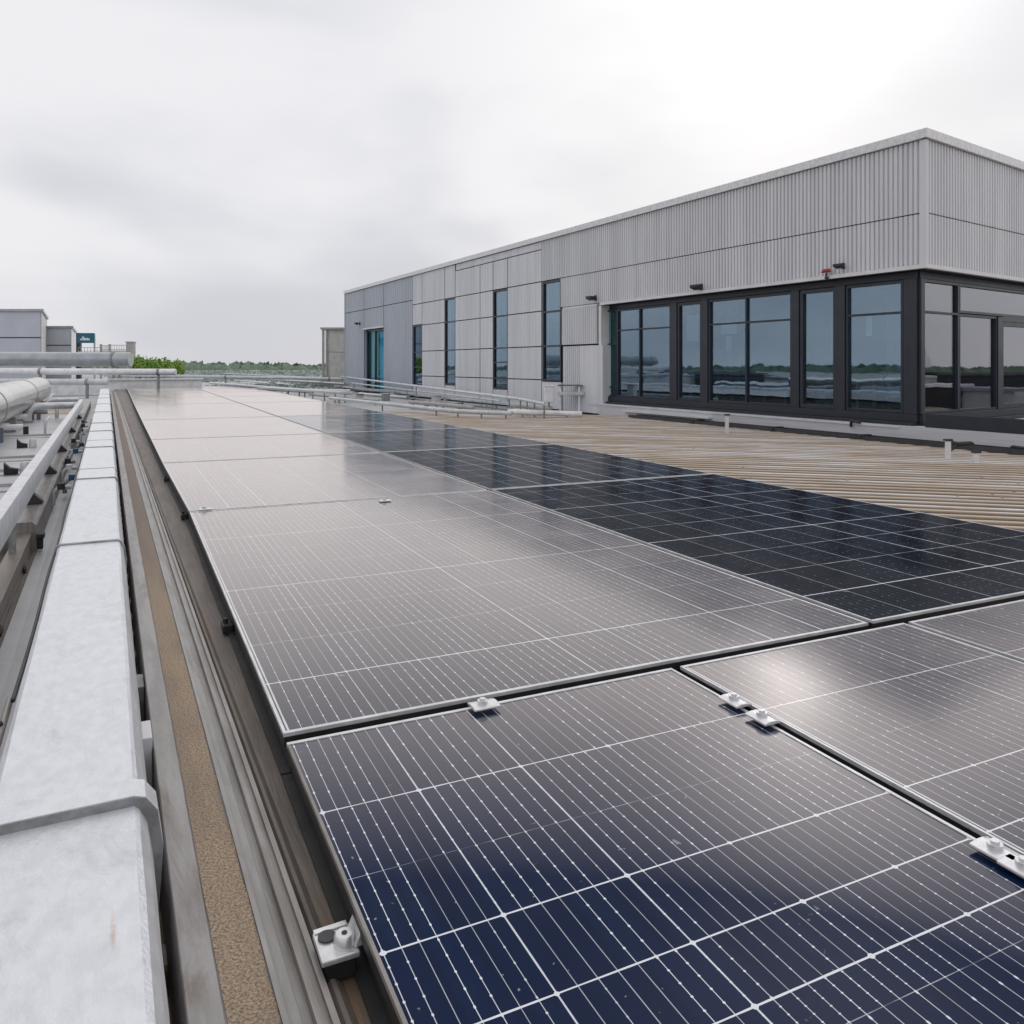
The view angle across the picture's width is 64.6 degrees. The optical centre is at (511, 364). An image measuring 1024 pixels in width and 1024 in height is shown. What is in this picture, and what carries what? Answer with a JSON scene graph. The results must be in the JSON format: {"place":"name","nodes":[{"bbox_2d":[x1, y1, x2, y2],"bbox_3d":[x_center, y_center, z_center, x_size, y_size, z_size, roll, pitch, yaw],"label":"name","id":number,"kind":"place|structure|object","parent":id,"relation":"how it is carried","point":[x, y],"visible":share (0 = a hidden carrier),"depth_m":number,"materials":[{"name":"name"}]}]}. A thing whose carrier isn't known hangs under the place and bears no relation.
{"place":"outdoors","nodes":[
{"label":"outdoors","id":0,"kind":"place"},
{"bbox_2d":[43,370,598,414],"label":"roof","id":1,"kind":"structure","parent":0,"point":[94,399],"depth_m":33.95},
{"bbox_2d":[0,309,48,378],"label":"shed","id":2,"kind":"structure","parent":1,"relation":"on","point":[22,330],"depth_m":80.01,"materials":[{"name":"metal"}]},
{"bbox_2d":[0,379,108,397],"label":"pipeline","id":3,"kind":"object","parent":1,"relation":"on","point":[86,382],"visible":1,"depth_m":36.80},
{"bbox_2d":[46,326,76,377],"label":"shed","id":4,"kind":"structure","parent":1,"relation":"on","point":[60,338],"depth_m":92.00,"materials":[{"name":"metal"}]},
{"bbox_2d":[0,352,133,378],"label":"ventilation duct","id":5,"kind":"object","parent":1,"relation":"on","point":[113,360],"visible":0.94,"depth_m":42.55,"materials":[{"name":"metal"}]},
{"bbox_2d":[76,333,95,378],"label":"roof sign","id":6,"kind":"object","parent":1,"relation":"on","point":[81,338],"visible":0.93,"depth_m":70.00,"materials":[{"name":"metal"}]},
{"bbox_2d":[0,368,176,387],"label":"pipeline","id":7,"kind":"object","parent":1,"relation":"on","point":[40,372],"visible":0.96,"depth_m":38.16,"materials":[{"name":"white paint"}]},
{"bbox_2d":[78,344,125,378],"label":"roof fence","id":8,"kind":"object","parent":1,"relation":"on","point":[108,348],"visible":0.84,"depth_m":62.00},
{"bbox_2d":[49,378,203,395],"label":"upstand","id":9,"kind":"object","parent":1,"relation":"on","point":[69,390],"visible":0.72,"depth_m":40.81,"materials":[{"name":"white paint"}]},
{"bbox_2d":[125,341,135,378],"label":"pillar","id":10,"kind":"structure","parent":1,"relation":"on","point":[131,346],"depth_m":60.00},
{"bbox_2d":[129,354,151,378],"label":"shrub","id":11,"kind":"object","parent":1,"relation":"on","point":[139,362],"visible":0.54,"depth_m":55.81,"materials":[{"name":"green plant"}]},
{"bbox_2d":[152,357,174,368],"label":"shrub","id":12,"kind":"object","parent":1,"relation":"on","point":[165,363],"visible":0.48,"depth_m":55.76,"materials":[{"name":"green plant"}]},
{"bbox_2d":[171,358,184,374],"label":"shrub","id":13,"kind":"object","parent":1,"relation":"on","point":[179,366],"visible":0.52,"depth_m":56.76,"materials":[{"name":"green plant"}]},
{"bbox_2d":[103,375,343,385],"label":"pipeline","id":14,"kind":"object","parent":1,"relation":"on","point":[225,377],"visible":0.69,"depth_m":50.47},
{"bbox_2d":[111,369,354,390],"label":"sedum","id":15,"kind":"object","parent":1,"relation":"on","point":[310,373],"visible":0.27,"depth_m":110.52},
{"bbox_2d":[209,382,350,402],"bbox_3d":[-12.030,1.230,38.535,1.107,0.600,16.022,0,0,-40],"label":"pipeline","id":16,"kind":"object","parent":1,"relation":"on","point":[243,385],"visible":0.53,"depth_m":38.31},
{"bbox_2d":[239,379,345,385],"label":"pipeline","id":17,"kind":"object","parent":1,"relation":"on","point":[320,382],"visible":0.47,"depth_m":53.02,"materials":[{"name":"metal"}]},
{"bbox_2d":[257,387,350,402],"bbox_3d":[-8.816,1.265,33.572,0.500,0.530,8.567,0,0,-37],"label":"cable tray","id":18,"kind":"object","parent":1,"relation":"on","point":[310,390],"visible":0.84,"depth_m":32.48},
{"bbox_2d":[320,327,343,385],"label":"roof cabin","id":19,"kind":"object","parent":1,"relation":"on","point":[332,351],"visible":0.46,"depth_m":52.00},
{"bbox_2d":[309,393,379,402],"bbox_3d":[-6.977,1.395,33.187,0.088,0.269,6.959,0,0,-35],"label":"pipeline","id":20,"kind":"object","parent":1,"relation":"on","point":[313,395],"visible":0.58,"depth_m":32.97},
{"bbox_2d":[351,391,408,398],"bbox_3d":[-7.085,1.439,39.831,0.135,0.182,9.077,0,0,-33],"label":"pipeline","id":21,"kind":"object","parent":1,"relation":"on","point":[391,396],"visible":0.58,"depth_m":38.51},
{"bbox_2d":[329,396,512,418],"bbox_3d":[-3.657,1.345,25.578,0.879,0.370,10.662,0,0,-39],"label":"pipeline","id":22,"kind":"object","parent":1,"relation":"on","point":[467,411],"visible":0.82,"depth_m":23.40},
{"bbox_2d":[352,382,500,409],"bbox_3d":[-4.641,1.248,35.775,0.067,0.565,20.313,0,0,-25],"label":"handrail","id":23,"kind":"object","parent":1,"relation":"on","point":[492,400],"visible":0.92,"depth_m":32.41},
{"bbox_2d":[408,400,475,409],"bbox_3d":[-2.347,1.371,26.375,0.126,0.317,4.155,0,0,-35],"label":"pipeline","id":24,"kind":"object","parent":1,"relation":"on","point":[451,405],"visible":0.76,"depth_m":26.13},
{"bbox_2d":[340,376,546,418],"bbox_3d":[-4.685,1.090,35.585,0.257,0.880,29.732,0,0,-22],"label":"handrail","id":25,"kind":"object","parent":1,"relation":"on","point":[520,399],"visible":0.78,"depth_m":27.66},
{"bbox_2d":[342,386,551,408],"bbox_3d":[-4.388,1.380,36.087,0.519,0.300,24.519,0,0,-26],"label":"cable tray","id":26,"kind":"object","parent":1,"relation":"on","point":[460,399],"visible":0.66,"depth_m":31.09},
{"bbox_2d":[34,407,1023,1023],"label":"roof deck","id":27,"kind":"structure","parent":1,"relation":"on","point":[920,479],"depth_m":12.49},
{"bbox_2d":[0,476,18,492],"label":"roof sheet","id":28,"kind":"object","parent":27,"relation":"on","point":[6,482],"visible":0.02,"depth_m":8.82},
{"bbox_2d":[0,461,30,476],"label":"roof sheet","id":29,"kind":"object","parent":27,"relation":"on","point":[14,464],"depth_m":10.21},
{"bbox_2d":[4,461,28,474],"bbox_3d":[-5.824,1.209,9.529,0.260,0.138,0.100,0,0,-27],"label":"roof bracket","id":30,"kind":"object","parent":29,"relation":"on","point":[8,469],"visible":0.88,"depth_m":9.48,"materials":[{"name":"metal"}]},
{"bbox_2d":[0,438,48,461],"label":"roof sheet","id":31,"kind":"object","parent":27,"relation":"on","point":[10,451],"visible":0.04,"depth_m":12.13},
{"bbox_2d":[0,424,22,442],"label":"roof pipe","id":32,"kind":"object","parent":31,"relation":"on","point":[11,427],"visible":1,"depth_m":13.39,"materials":[{"name":"metal"}]},
{"bbox_2d":[17,438,35,447],"bbox_3d":[-7.518,1.209,12.550,0.260,0.138,0.100,0,0,-27],"label":"roof bracket","id":33,"kind":"object","parent":31,"relation":"on","point":[32,443],"visible":1,"depth_m":12.54,"materials":[{"name":"metal"}]},
{"bbox_2d":[4,414,67,438],"bbox_3d":[-13.660,1.350,15.782,8.680,0.200,7.450,0,0,-27],"label":"roof sheet","id":34,"kind":"object","parent":27,"relation":"on","point":[36,427],"visible":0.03,"depth_m":16.33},
{"bbox_2d":[0,377,50,432],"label":"polished duct","id":35,"kind":"object","parent":34,"relation":"on","point":[18,396],"visible":0.82,"depth_m":15.74,"materials":[{"name":"metal"}]},
{"bbox_2d":[23,402,73,422],"bbox_3d":[-10.504,1.063,18.405,0.238,0.433,1.318,0,0,17],"label":"pipe elbow","id":36,"kind":"object","parent":34,"relation":"on","point":[31,409],"visible":0.97,"depth_m":18.14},
{"bbox_2d":[0,401,95,759],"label":"trough","id":37,"kind":"object","parent":27,"relation":"on","point":[46,516],"visible":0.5,"depth_m":5.74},
{"bbox_2d":[0,533,31,624],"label":"steel beam","id":38,"kind":"structure","parent":37,"relation":"on","point":[11,566],"depth_m":5.05,"materials":[{"name":"grey metal"}]},
{"bbox_2d":[36,532,44,549],"bbox_3d":[-3.554,1.325,6.101,0.060,0.120,0.090,0,0,-27],"label":"end stop","id":39,"kind":"object","parent":37,"relation":"on","point":[40,536],"visible":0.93,"depth_m":6.08,"materials":[{"name":"plastic"}]},
{"bbox_2d":[0,399,82,635],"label":"aluminium rail","id":40,"kind":"object","parent":37,"relation":"on","point":[19,496],"visible":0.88,"depth_m":6.28,"materials":[{"name":"silver metal"}]},
{"bbox_2d":[52,483,70,505],"bbox_3d":[-4.380,1.252,7.872,0.179,0.215,0.108,0,0,-38],"label":"pipe fitting","id":41,"kind":"object","parent":37,"relation":"attached to","point":[61,486],"visible":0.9,"depth_m":7.83,"materials":[{"name":"grey metal"}]},
{"bbox_2d":[61,464,77,482],"bbox_3d":[-5.089,1.250,9.306,0.179,0.220,0.108,0,0,-38],"label":"pipe fitting","id":42,"kind":"object","parent":37,"relation":"attached to","point":[68,467],"visible":0.78,"depth_m":9.27,"materials":[{"name":"white paint"}]},
{"bbox_2d":[41,397,78,409],"bbox_3d":[-12.076,1.071,21.678,0.214,0.419,1.241,0,0,13],"label":"pipe elbow","id":43,"kind":"object","parent":27,"relation":"on","point":[72,399],"visible":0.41,"depth_m":21.64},
{"bbox_2d":[0,389,169,1023],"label":"cable duct","id":44,"kind":"object","parent":27,"relation":"on","point":[81,846],"visible":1,"depth_m":1.82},
{"bbox_2d":[0,697,12,746],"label":"conduit","id":45,"kind":"object","parent":44,"relation":"attached to","point":[6,711],"visible":0.81,"depth_m":2.43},
{"bbox_2d":[11,419,91,702],"bbox_3d":[-4.735,1.030,8.897,0.020,0.026,14.350,0,0,-27],"label":"cable","id":46,"kind":"object","parent":44,"relation":"attached to","point":[19,679],"visible":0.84,"depth_m":3.36,"materials":[{"name":"black rubber"}]},
{"bbox_2d":[110,389,371,1023],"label":"edge flashing","id":47,"kind":"object","parent":27,"relation":"on","point":[195,994],"visible":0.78,"depth_m":2.27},
{"bbox_2d":[136,674,144,721],"bbox_3d":[-1.440,1.310,3.132,0.030,0.180,0.140,0,0,-27],"label":"slot bracket","id":48,"kind":"object","parent":47,"relation":"attached to","point":[141,685],"visible":0.4,"depth_m":3.08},
{"bbox_2d":[141,720,151,786],"bbox_3d":[-1.175,1.285,2.603,0.030,0.230,0.140,0,0,-27],"label":"slot bracket","id":49,"kind":"object","parent":47,"relation":"attached to","point":[146,735],"visible":0.44,"depth_m":2.54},
{"bbox_2d":[112,391,281,1023],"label":"grit strip","id":50,"kind":"object","parent":47,"relation":"on","point":[248,996],"visible":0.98,"depth_m":2.07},
{"bbox_2d":[115,392,340,1023],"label":"mounting rail","id":51,"kind":"object","parent":47,"relation":"on","point":[314,1000],"visible":1,"depth_m":2.07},
{"bbox_2d":[313,914,362,983],"bbox_3d":[-0.349,1.168,1.634,0.090,0.090,0.096,0,0,-25],"label":"edge clamp","id":52,"kind":"object","parent":51,"relation":"attached to","point":[337,944],"visible":0.94,"depth_m":1.61,"materials":[{"name":"silver metal"}]},
{"bbox_2d":[126,389,393,1023],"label":"edge skirt","id":53,"kind":"object","parent":47,"relation":"attached to","point":[378,1011],"visible":0.49,"depth_m":2.22,"materials":[{"name":"metal"}]},
{"bbox_2d":[221,617,233,633],"bbox_3d":[-1.300,1.185,3.699,0.046,0.059,0.100,0,0,-25],"label":"edge bracket","id":54,"kind":"object","parent":53,"relation":"attached to","point":[227,626],"visible":1,"depth_m":3.66,"materials":[{"name":"black"}]},
{"bbox_2d":[628,414,1023,454],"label":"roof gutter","id":55,"kind":"object","parent":27,"relation":"on","point":[977,447],"visible":1,"depth_m":16.23,"materials":[{"name":"black metal"}]},
{"bbox_2d":[943,439,974,457],"bbox_3d":[7.030,1.329,12.717,0.547,0.342,0.124,0,0,-10],"label":"service post","id":56,"kind":"object","parent":27,"relation":"on","point":[948,443],"visible":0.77,"depth_m":12.70,"materials":[{"name":"white"}]},
{"bbox_3d":[-4.769,1.310,22.185,18.737,0.280,39.641,0,0,0],"label":"mounting rail","id":57,"kind":"object","parent":27,"relation":"on","visible":0},
{"bbox_2d":[192,386,248,388],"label":"solar panel","id":58,"kind":"object","parent":57,"relation":"on","point":[215,387],"visible":0.81,"depth_m":39.46,"materials":[{"name":"grey glass"}]},
{"bbox_2d":[200,388,266,391],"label":"solar panel","id":59,"kind":"object","parent":57,"relation":"on","point":[237,390],"visible":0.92,"depth_m":34.81,"materials":[{"name":"grey glass"}]},
{"bbox_2d":[209,391,288,396],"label":"solar panel","id":60,"kind":"object","parent":57,"relation":"on","point":[262,393],"visible":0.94,"depth_m":30.44,"materials":[{"name":"grey glass"}]},
{"bbox_2d":[223,395,320,402],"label":"solar panel","id":61,"kind":"object","parent":57,"relation":"on","point":[249,399],"visible":0.89,"depth_m":25.73,"materials":[{"name":"grey glass"}]},
{"bbox_2d":[240,401,384,416],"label":"solar panel","id":62,"kind":"object","parent":57,"relation":"on","point":[277,409],"visible":0.96,"depth_m":20.41,"materials":[{"name":"black glass"}]},
{"bbox_2d":[492,474,1023,628],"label":"solar panel","id":63,"kind":"object","parent":57,"relation":"on","point":[873,565],"visible":0.98,"depth_m":5.06,"materials":[{"name":"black glass"}]},
{"bbox_3d":[-6.894,1.310,21.183,18.737,0.280,39.641,0,0,0],"label":"mounting rail","id":64,"kind":"object","parent":27,"relation":"on","visible":0},
{"bbox_2d":[126,386,196,390],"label":"solar panel","id":65,"kind":"object","parent":64,"relation":"on","point":[152,388],"visible":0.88,"depth_m":37.92,"materials":[{"name":"grey glass"}]},
{"bbox_2d":[128,389,205,392],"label":"solar panel","id":66,"kind":"object","parent":64,"relation":"on","point":[168,391],"visible":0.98,"depth_m":33.62,"materials":[{"name":"grey glass"}]},
{"bbox_2d":[129,392,219,397],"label":"solar panel","id":67,"kind":"object","parent":64,"relation":"on","point":[164,395],"visible":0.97,"depth_m":29.21,"materials":[{"name":"grey glass"}]},
{"bbox_2d":[131,397,236,404],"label":"solar panel","id":68,"kind":"object","parent":64,"relation":"on","point":[172,400],"visible":0.95,"depth_m":25.10,"materials":[{"name":"grey glass"}]},
{"bbox_2d":[134,403,274,421],"bbox_3d":[-7.720,1.118,19.831,2.733,0.040,6.788,0,0,-25],"label":"solar panel","id":69,"kind":"object","parent":64,"relation":"on","point":[185,411],"visible":0.98,"depth_m":19.16,"materials":[{"name":"black glass"}]},
{"bbox_3d":[2.401,1.172,1.765,4.315,0.055,2.067,0,0,0],"label":"cross rail","id":70,"kind":"object","parent":64,"relation":"attached to","visible":0},
{"bbox_2d":[287,668,1023,1023],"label":"solar panel","id":71,"kind":"object","parent":70,"relation":"on","point":[667,846],"visible":0.97,"depth_m":1.76,"materials":[{"name":"blue glass"}]},
{"bbox_2d":[467,697,500,711],"bbox_3d":[-0.090,1.082,2.601,0.090,0.026,0.064,0,0,-25],"label":"panel clamp","id":72,"kind":"object","parent":71,"relation":"on","point":[481,703],"visible":1,"depth_m":2.59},
{"bbox_2d":[718,692,751,708],"bbox_3d":[0.725,1.082,2.632,0.064,0.026,0.090,0,0,-25],"label":"panel clamp","id":73,"kind":"object","parent":71,"relation":"on","point":[734,700],"visible":1,"depth_m":2.62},
{"bbox_2d":[745,709,780,725],"bbox_3d":[0.776,1.082,2.506,0.064,0.026,0.090,0,0,-25],"label":"panel clamp","id":74,"kind":"object","parent":71,"relation":"on","point":[763,717],"visible":1,"depth_m":2.49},
{"bbox_2d":[969,836,1020,860],"bbox_3d":[1.088,1.082,1.818,0.064,0.026,0.090,0,0,-25],"label":"panel clamp","id":75,"kind":"object","parent":71,"relation":"on","point":[995,849],"visible":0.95,"depth_m":1.81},
{"bbox_2d":[997,854,1023,878],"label":"panel clamp","id":76,"kind":"object","parent":71,"relation":"on","point":[1016,865],"visible":1,"depth_m":1.76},
{"bbox_2d":[680,623,1023,855],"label":"solar panel","id":77,"kind":"object","parent":70,"relation":"on","point":[930,722],"visible":0.96,"depth_m":2.60,"materials":[{"name":"black glass"}]},
{"bbox_2d":[510,404,551,409],"bbox_3d":[0.540,1.387,25.235,0.116,0.286,2.106,0,0,-35],"label":"pipeline","id":78,"kind":"object","parent":1,"relation":"on","point":[512,406],"visible":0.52,"depth_m":25.13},
{"bbox_2d":[508,409,581,417],"bbox_3d":[0.908,1.377,22.481,2.070,0.305,0.143,0,0,9],"label":"pipeline","id":79,"kind":"object","parent":1,"relation":"on","point":[522,412],"visible":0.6,"depth_m":22.42,"materials":[{"name":"white paint"}]},
{"bbox_2d":[544,385,553,406],"bbox_3d":[1.121,1.053,24.546,0.315,0.894,0.280,0,0,0],"label":"white cabinet","id":80,"kind":"object","parent":1,"relation":"on","point":[548,394],"visible":0.92,"depth_m":24.43,"materials":[{"name":"metal"}]},
{"bbox_2d":[557,384,583,410],"bbox_3d":[1.812,1.057,25.312,0.813,0.886,0.560,0,0,0],"label":"bench rack","id":81,"kind":"object","parent":1,"relation":"on","point":[560,393],"visible":0.89,"depth_m":25.11,"materials":[{"name":"grey metal"}]},
{"bbox_2d":[344,127,1023,446],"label":"warehouse building","id":82,"kind":"structure","parent":1,"relation":"on","point":[907,321],"depth_m":21.56,"materials":[{"name":"metal"}]},
{"bbox_2d":[367,328,383,391],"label":"door","id":83,"kind":"structure","parent":82,"relation":"in","point":[374,334],"depth_m":43.49,"materials":[{"name":"metal"}]},
{"bbox_2d":[413,325,423,384],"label":"window","id":84,"kind":"structure","parent":82,"relation":"in","point":[414,327],"depth_m":38.05,"materials":[{"name":"metal"}]},
{"bbox_2d":[445,297,457,384],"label":"window","id":85,"kind":"structure","parent":82,"relation":"in","point":[446,300],"depth_m":34.75,"materials":[{"name":"metal"}]},
{"bbox_2d":[493,288,509,389],"bbox_3d":[-0.389,-0.955,30.202,0.100,3.710,1.180,0,0,-28],"label":"window","id":86,"kind":"structure","parent":82,"relation":"in","point":[494,292],"depth_m":30.66,"materials":[{"name":"metal"}]},
{"bbox_2d":[542,279,563,381],"bbox_3d":[1.358,-1.130,26.926,0.100,3.360,1.193,0,0,-28],"label":"window","id":87,"kind":"structure","parent":82,"relation":"in","point":[544,311],"depth_m":27.37,"materials":[{"name":"metal"}]},
{"bbox_2d":[607,310,616,396],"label":"window","id":88,"kind":"structure","parent":82,"relation":"in","point":[608,310],"depth_m":24.00,"materials":[{"name":"metal"}]},
{"bbox_2d":[617,304,669,399],"bbox_3d":[3.732,-0.352,22.921,0.100,2.575,2.477,0,0,-28],"label":"window","id":89,"kind":"structure","parent":82,"relation":"in","point":[640,309],"depth_m":23.05,"materials":[{"name":"metal"}]},
{"bbox_2d":[677,301,700,400],"bbox_3d":[4.672,-0.352,21.158,0.100,2.575,0.957,0,0,-28],"label":"door","id":90,"kind":"structure","parent":82,"relation":"in","point":[679,305],"depth_m":21.52,"materials":[{"name":"metal"}]},
{"bbox_2d":[708,292,790,406],"bbox_3d":[5.654,-0.352,19.317,0.100,2.575,2.724,0,0,-28],"label":"window","id":91,"kind":"structure","parent":82,"relation":"in","point":[710,302],"depth_m":19.36,"materials":[{"name":"metal"}]},
{"bbox_2d":[800,287,835,408],"bbox_3d":[6.631,-0.352,17.484,0.100,2.575,0.975,0,0,-28],"label":"window","id":92,"kind":"structure","parent":82,"relation":"in","point":[803,293],"depth_m":17.82,"materials":[{"name":"metal"}]},
{"bbox_2d":[846,280,902,412],"bbox_3d":[7.285,-0.352,16.257,0.100,2.575,1.326,0,0,-28],"label":"window","id":93,"kind":"structure","parent":82,"relation":"in","point":[848,288],"depth_m":16.63,"materials":[{"name":"metal"}]},
{"bbox_2d":[924,279,958,413],"bbox_3d":[8.375,-0.352,15.877,1.424,2.575,0.100,0,0,-37],"label":"window","id":94,"kind":"structure","parent":82,"relation":"in","point":[955,313],"depth_m":16.25,"materials":[{"name":"metal"}]},
{"bbox_2d":[959,314,996,411],"bbox_3d":[9.639,-0.048,16.818,1.701,1.965,0.100,0,0,-37],"label":"window","id":95,"kind":"structure","parent":82,"relation":"in","point":[993,319],"depth_m":17.27,"materials":[{"name":"metal"}]},
{"bbox_2d":[959,283,1023,317],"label":"window","id":96,"kind":"structure","parent":82,"relation":"in","point":[960,285],"depth_m":17.02,"materials":[{"name":"metal"}]},
{"bbox_2d":[1002,322,1023,407],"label":"door","id":97,"kind":"structure","parent":82,"relation":"in","point":[1004,324],"depth_m":17.50,"materials":[{"name":"metal"}]},
{"bbox_2d":[0,0,1023,365],"label":"sky","id":98,"kind":"structure","parent":0,"point":[209,181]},
{"bbox_3d":[1.825,1.172,2.986,4.315,0.055,2.067,0,0,0],"label":"cross rail","id":99,"kind":"object","parent":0,"visible":0},
{"bbox_2d":[908,599,1023,662],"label":"solar panel","id":100,"kind":"object","parent":99,"relation":"on","point":[998,629],"visible":0.7,"depth_m":3.41,"materials":[{"name":"black glass"}]},
{"bbox_3d":[0.290,1.172,6.243,4.315,0.055,2.067,0,0,0],"label":"cross rail","id":101,"kind":"object","parent":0,"visible":0},
{"bbox_2d":[190,490,867,746],"bbox_3d":[-0.447,1.118,4.752,2.440,0.040,4.035,0,0,-25],"label":"solar panel","id":102,"kind":"object","parent":101,"relation":"on","point":[347,615],"visible":0.98,"depth_m":3.67,"materials":[{"name":"black glass"}]},
{"bbox_3d":[-0.563,1.172,8.051,4.315,0.055,2.067,0,0,0],"label":"cross rail","id":103,"kind":"object","parent":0,"visible":0},
{"bbox_2d":[163,453,486,515],"bbox_3d":[-2.067,1.118,8.104,2.510,0.040,3.345,0,0,-25],"label":"solar panel","id":104,"kind":"object","parent":103,"relation":"on","point":[233,484],"visible":0.98,"depth_m":7.71,"materials":[{"name":"black glass"}]},
{"bbox_2d":[383,444,711,490],"bbox_3d":[0.198,1.114,9.172,2.442,0.040,3.345,0,0,-25],"label":"solar panel","id":105,"kind":"object","parent":103,"relation":"on","point":[492,468],"visible":0.94,"depth_m":8.75,"materials":[{"name":"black glass"}]},
{"bbox_3d":[-1.971,1.172,11.036,4.315,0.055,2.067,0,0,0],"label":"cross rail","id":106,"kind":"object","parent":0,"visible":0},
{"bbox_2d":[151,433,379,465],"bbox_3d":[-3.489,1.118,11.064,2.559,0.040,3.158,0,0,-25],"label":"solar panel","id":107,"kind":"object","parent":106,"relation":"on","point":[219,448],"visible":0.93,"depth_m":10.80,"materials":[{"name":"black glass"}]},
{"bbox_2d":[327,428,551,452],"bbox_3d":[-1.202,1.114,12.142,2.442,0.040,3.158,0,0,-25],"label":"solar panel","id":108,"kind":"object","parent":106,"relation":"on","point":[412,440],"visible":0.96,"depth_m":11.92,"materials":[{"name":"black glass"}]},
{"bbox_3d":[-3.762,1.172,14.835,4.315,0.055,2.067,0,0,0],"label":"cross rail","id":109,"kind":"object","parent":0,"visible":0},
{"bbox_2d":[142,416,322,439],"bbox_3d":[-5.212,1.118,14.629,2.634,0.040,4.698,0,0,-25],"label":"solar panel","id":110,"kind":"object","parent":109,"relation":"on","point":[204,427],"visible":0.99,"depth_m":14.26,"materials":[{"name":"black glass"}]},
{"bbox_2d":[278,413,465,433],"bbox_3d":[-2.891,1.114,15.724,2.442,0.040,4.698,0,0,-25],"label":"solar panel","id":111,"kind":"object","parent":109,"relation":"on","point":[326,424],"visible":0.94,"depth_m":15.18,"materials":[{"name":"black glass"}]},
{"label":"ground","id":112,"kind":"structure","parent":0,"visible":0},
{"bbox_2d":[82,360,321,369],"bbox_3d":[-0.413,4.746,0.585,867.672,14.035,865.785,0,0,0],"label":"wood","id":113,"kind":"object","parent":112,"relation":"on","point":[219,365],"visible":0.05,"depth_m":320.82,"materials":[{"name":"green plant"}]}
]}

